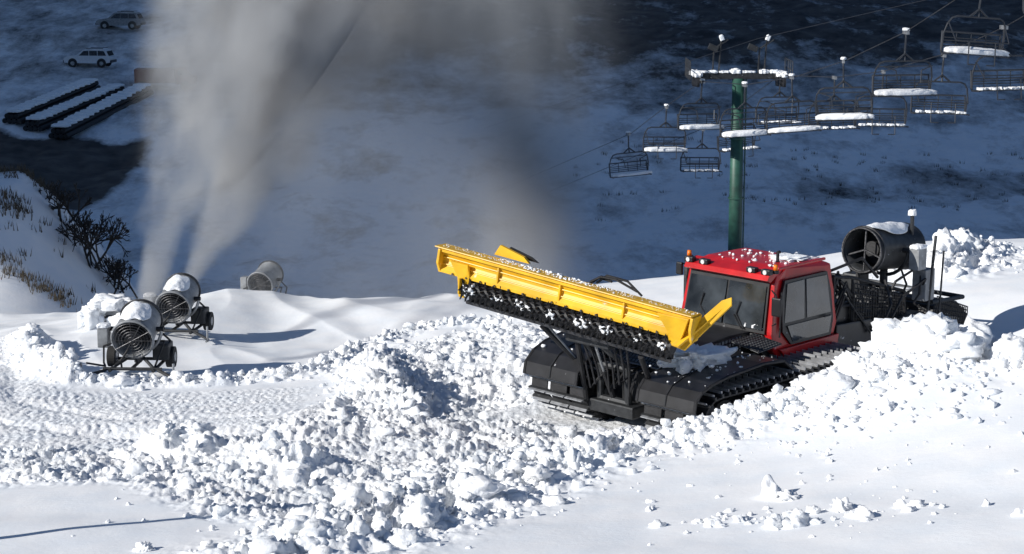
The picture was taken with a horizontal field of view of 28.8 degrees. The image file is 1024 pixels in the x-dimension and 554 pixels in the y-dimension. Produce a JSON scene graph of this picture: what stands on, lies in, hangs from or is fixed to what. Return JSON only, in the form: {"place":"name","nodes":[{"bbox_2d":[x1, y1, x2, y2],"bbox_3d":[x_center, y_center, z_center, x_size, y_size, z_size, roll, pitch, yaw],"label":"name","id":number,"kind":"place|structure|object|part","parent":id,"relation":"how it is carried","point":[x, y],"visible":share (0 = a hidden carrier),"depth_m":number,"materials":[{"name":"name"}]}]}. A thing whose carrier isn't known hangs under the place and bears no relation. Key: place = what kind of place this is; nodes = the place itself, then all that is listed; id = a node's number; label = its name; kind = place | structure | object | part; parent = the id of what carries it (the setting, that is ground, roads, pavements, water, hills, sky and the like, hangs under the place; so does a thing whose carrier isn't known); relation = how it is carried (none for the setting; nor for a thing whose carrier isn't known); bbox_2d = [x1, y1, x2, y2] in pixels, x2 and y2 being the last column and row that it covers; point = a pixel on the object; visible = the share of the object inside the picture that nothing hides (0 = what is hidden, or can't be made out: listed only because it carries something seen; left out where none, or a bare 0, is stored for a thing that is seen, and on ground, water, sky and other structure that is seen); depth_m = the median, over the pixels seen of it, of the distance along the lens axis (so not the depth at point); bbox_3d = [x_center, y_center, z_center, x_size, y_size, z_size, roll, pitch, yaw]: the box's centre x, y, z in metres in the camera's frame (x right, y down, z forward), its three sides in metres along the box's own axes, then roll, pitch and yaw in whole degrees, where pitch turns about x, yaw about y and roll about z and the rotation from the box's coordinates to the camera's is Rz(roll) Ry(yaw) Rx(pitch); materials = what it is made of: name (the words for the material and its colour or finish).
{"place":"outdoors","nodes":[
{"label":"outdoors","id":0,"kind":"place"},
{"bbox_2d":[0,0,1023,553],"bbox_3d":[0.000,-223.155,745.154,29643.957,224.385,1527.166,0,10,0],"label":"snow ground","id":1,"kind":"structure","parent":0,"point":[348,166],"depth_m":134.35,"materials":[{"name":"white snow"}]},
{"bbox_2d":[2,78,100,123],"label":"pipe stack","id":2,"kind":"object","parent":1,"relation":"on","point":[19,113],"visible":1,"depth_m":176.70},
{"bbox_2d":[39,180,92,222],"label":"bare shrub","id":3,"kind":"object","parent":1,"relation":"on","point":[57,199],"visible":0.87,"depth_m":74.94,"materials":[{"name":"brown plant"}]},
{"bbox_2d":[23,83,124,130],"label":"pipe stack","id":4,"kind":"object","parent":1,"relation":"on","point":[44,119],"visible":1,"depth_m":175.25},
{"bbox_2d":[63,47,116,67],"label":"parked car","id":5,"kind":"object","parent":1,"relation":"on","point":[101,57],"visible":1,"depth_m":194.30,"materials":[{"name":"white paint"}]},
{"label":"side window","id":6,"kind":"part","parent":5,"relation":"part of","materials":[{"name":"black glass"}]},
{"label":"side window","id":7,"kind":"part","parent":5,"relation":"part of","materials":[{"name":"black glass"}]},
{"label":"side window","id":8,"kind":"part","parent":5,"relation":"part of","materials":[{"name":"black glass"}]},
{"bbox_2d":[55,208,130,269],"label":"bare shrub","id":9,"kind":"object","parent":1,"relation":"on","point":[85,224],"visible":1,"depth_m":74.22,"materials":[{"name":"brown plant"}]},
{"bbox_2d":[48,83,153,138],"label":"pipe stack","id":10,"kind":"object","parent":1,"relation":"on","point":[86,118],"visible":1,"depth_m":175.84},
{"bbox_2d":[77,293,134,330],"bbox_3d":[-9.468,0.841,48.391,2.053,0.944,1.180,0,10,0],"label":"snow pile","id":11,"kind":"object","parent":1,"relation":"on","point":[98,309],"visible":0.6,"depth_m":48.07,"materials":[{"name":"white snow"}]},
{"bbox_2d":[92,255,138,298],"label":"bare shrub","id":12,"kind":"object","parent":1,"relation":"on","point":[118,270],"visible":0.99,"depth_m":75.06,"materials":[{"name":"brown plant"}]},
{"bbox_2d":[95,11,145,29],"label":"parked car","id":13,"kind":"object","parent":1,"relation":"on","point":[132,20],"visible":1,"depth_m":205.59,"materials":[{"name":"grey paint"}]},
{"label":"side window","id":14,"kind":"part","parent":13,"relation":"part of","materials":[{"name":"black glass"}]},
{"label":"side window","id":15,"kind":"part","parent":13,"relation":"part of","materials":[{"name":"black glass"}]},
{"bbox_2d":[80,299,176,376],"bbox_3d":[-7.916,1.258,41.177,2.220,1.462,1.768,0,10,3],"label":"fan snow gun","id":16,"kind":"object","parent":1,"relation":"on","point":[133,331],"visible":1,"depth_m":41.15,"materials":[{"name":"grey paint"}]},
{"bbox_2d":[134,67,196,89],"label":"parked truck","id":17,"kind":"object","parent":1,"relation":"on","point":[184,78],"visible":0.86,"depth_m":188.52,"materials":[{"name":"red paint"}]},
{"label":"cab window","id":18,"kind":"part","parent":17,"relation":"part of","materials":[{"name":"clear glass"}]},
{"bbox_2d":[143,272,213,342],"bbox_3d":[-7.987,0.660,46.665,2.200,1.383,1.768,1,10,7],"label":"fan snow gun","id":19,"kind":"object","parent":1,"relation":"on","point":[176,299],"visible":0.91,"depth_m":46.63,"materials":[{"name":"grey paint"}]},
{"bbox_2d":[240,260,287,293],"bbox_3d":[-8.172,0.427,64.525,2.220,1.817,1.768,3,10,16],"label":"fan snow gun","id":20,"kind":"object","parent":1,"relation":"on","point":[267,275],"visible":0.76,"depth_m":64.46,"materials":[{"name":"grey paint"}]},
{"bbox_2d":[0,235,1023,553],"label":"snow clod field","id":21,"kind":"structure","parent":1,"relation":"on","point":[470,486],"depth_m":29.36,"materials":[{"name":"white snow"}]},
{"bbox_2d":[71,383,1023,545],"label":"scattered snow crumbs","id":22,"kind":"object","parent":1,"relation":"on","point":[866,515],"visible":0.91,"depth_m":24.25,"materials":[{"name":"white snow"}]},
{"bbox_2d":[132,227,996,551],"bbox_3d":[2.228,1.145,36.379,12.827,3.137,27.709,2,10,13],"label":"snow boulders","id":23,"kind":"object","parent":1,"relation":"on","point":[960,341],"visible":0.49,"depth_m":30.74,"materials":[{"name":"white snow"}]},
{"bbox_2d":[435,243,967,427],"bbox_3d":[4.300,0.615,37.061,5.298,3.293,10.833,11,16,44],"label":"snow groomer","id":24,"kind":"object","parent":1,"relation":"on","point":[741,323],"visible":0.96,"depth_m":34.75,"materials":[{"name":"metal"}]},
{"bbox_2d":[842,209,944,320],"bbox_3d":[7.358,0.101,38.528,1.902,2.708,2.109,9,13,41],"label":"fan snow gun","id":25,"kind":"object","parent":24,"relation":"on","point":[884,247],"visible":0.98,"depth_m":38.48,"materials":[{"name":"metal"}]},
{"bbox_2d":[685,34,792,250],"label":"lift tower","id":26,"kind":"structure","parent":1,"relation":"on","point":[735,198],"depth_m":100.92,"materials":[{"name":"green metal"}]},
{"bbox_2d":[485,0,1023,192],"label":"haul cable","id":27,"kind":"object","parent":26,"relation":"attached to","point":[761,82],"visible":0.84,"depth_m":95.36,"materials":[{"name":"metal"}]},
{"bbox_2d":[609,131,652,178],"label":"chairlift chair","id":28,"kind":"object","parent":27,"relation":"hanging from","point":[629,173],"visible":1,"depth_m":113.01,"materials":[{"name":"grey metal"}]},
{"bbox_2d":[643,104,687,158],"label":"chairlift chair","id":29,"kind":"object","parent":27,"relation":"hanging from","point":[663,148],"visible":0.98,"depth_m":106.20,"materials":[{"name":"grey metal"}]},
{"bbox_2d":[677,78,723,130],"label":"chairlift chair","id":30,"kind":"object","parent":27,"relation":"hanging from","point":[705,126],"visible":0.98,"depth_m":100.00,"materials":[{"name":"grey metal"}]},
{"bbox_2d":[680,130,721,177],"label":"chairlift chair","id":31,"kind":"object","parent":27,"relation":"hanging from","point":[695,170],"visible":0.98,"depth_m":113.01,"materials":[{"name":"grey metal"}]},
{"bbox_2d":[717,123,760,156],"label":"chairlift chair","id":32,"kind":"object","parent":27,"relation":"hanging from","point":[752,147],"visible":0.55,"depth_m":106.35,"materials":[{"name":"grey metal"}]},
{"bbox_2d":[719,81,770,138],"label":"chairlift chair","id":33,"kind":"object","parent":27,"relation":"hanging from","point":[731,133],"visible":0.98,"depth_m":93.29,"materials":[{"name":"grey metal"}]},
{"bbox_2d":[755,77,802,123],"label":"chairlift chair","id":34,"kind":"object","parent":27,"relation":"hanging from","point":[779,96],"visible":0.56,"depth_m":100.22,"materials":[{"name":"grey metal"}]},
{"bbox_2d":[766,73,822,134],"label":"chairlift chair","id":35,"kind":"object","parent":27,"relation":"hanging from","point":[794,128],"visible":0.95,"depth_m":86.99,"materials":[{"name":"grey metal"}]},
{"bbox_2d":[808,76,859,129],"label":"chairlift chair","id":36,"kind":"object","parent":27,"relation":"hanging from","point":[843,122],"visible":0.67,"depth_m":92.91,"materials":[{"name":"grey metal"}]},
{"bbox_2d":[815,57,874,121],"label":"chairlift chair","id":37,"kind":"object","parent":27,"relation":"hanging from","point":[837,116],"visible":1,"depth_m":81.29,"materials":[{"name":"grey metal"}]},
{"bbox_2d":[854,70,908,134],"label":"chairlift chair","id":38,"kind":"object","parent":27,"relation":"hanging from","point":[872,124],"visible":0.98,"depth_m":87.51,"materials":[{"name":"grey metal"}]},
{"bbox_2d":[872,28,937,97],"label":"chairlift chair","id":39,"kind":"object","parent":27,"relation":"hanging from","point":[893,92],"visible":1,"depth_m":75.30,"materials":[{"name":"grey metal"}]},
{"bbox_2d":[910,54,969,122],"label":"chairlift chair","id":40,"kind":"object","parent":27,"relation":"hanging from","point":[951,112],"visible":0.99,"depth_m":81.49,"materials":[{"name":"grey metal"}]},
{"bbox_2d":[940,0,1009,66],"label":"chairlift chair","id":41,"kind":"object","parent":27,"relation":"hanging from","point":[968,50],"visible":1,"depth_m":69.27,"materials":[{"name":"grey metal"}]},
{"bbox_2d":[970,25,1023,99],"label":"chairlift chair","id":42,"kind":"object","parent":27,"relation":"hanging from","point":[997,88],"visible":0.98,"depth_m":75.95,"materials":[{"name":"grey metal"}]},
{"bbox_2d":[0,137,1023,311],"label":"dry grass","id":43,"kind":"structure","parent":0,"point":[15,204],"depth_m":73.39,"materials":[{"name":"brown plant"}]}
]}

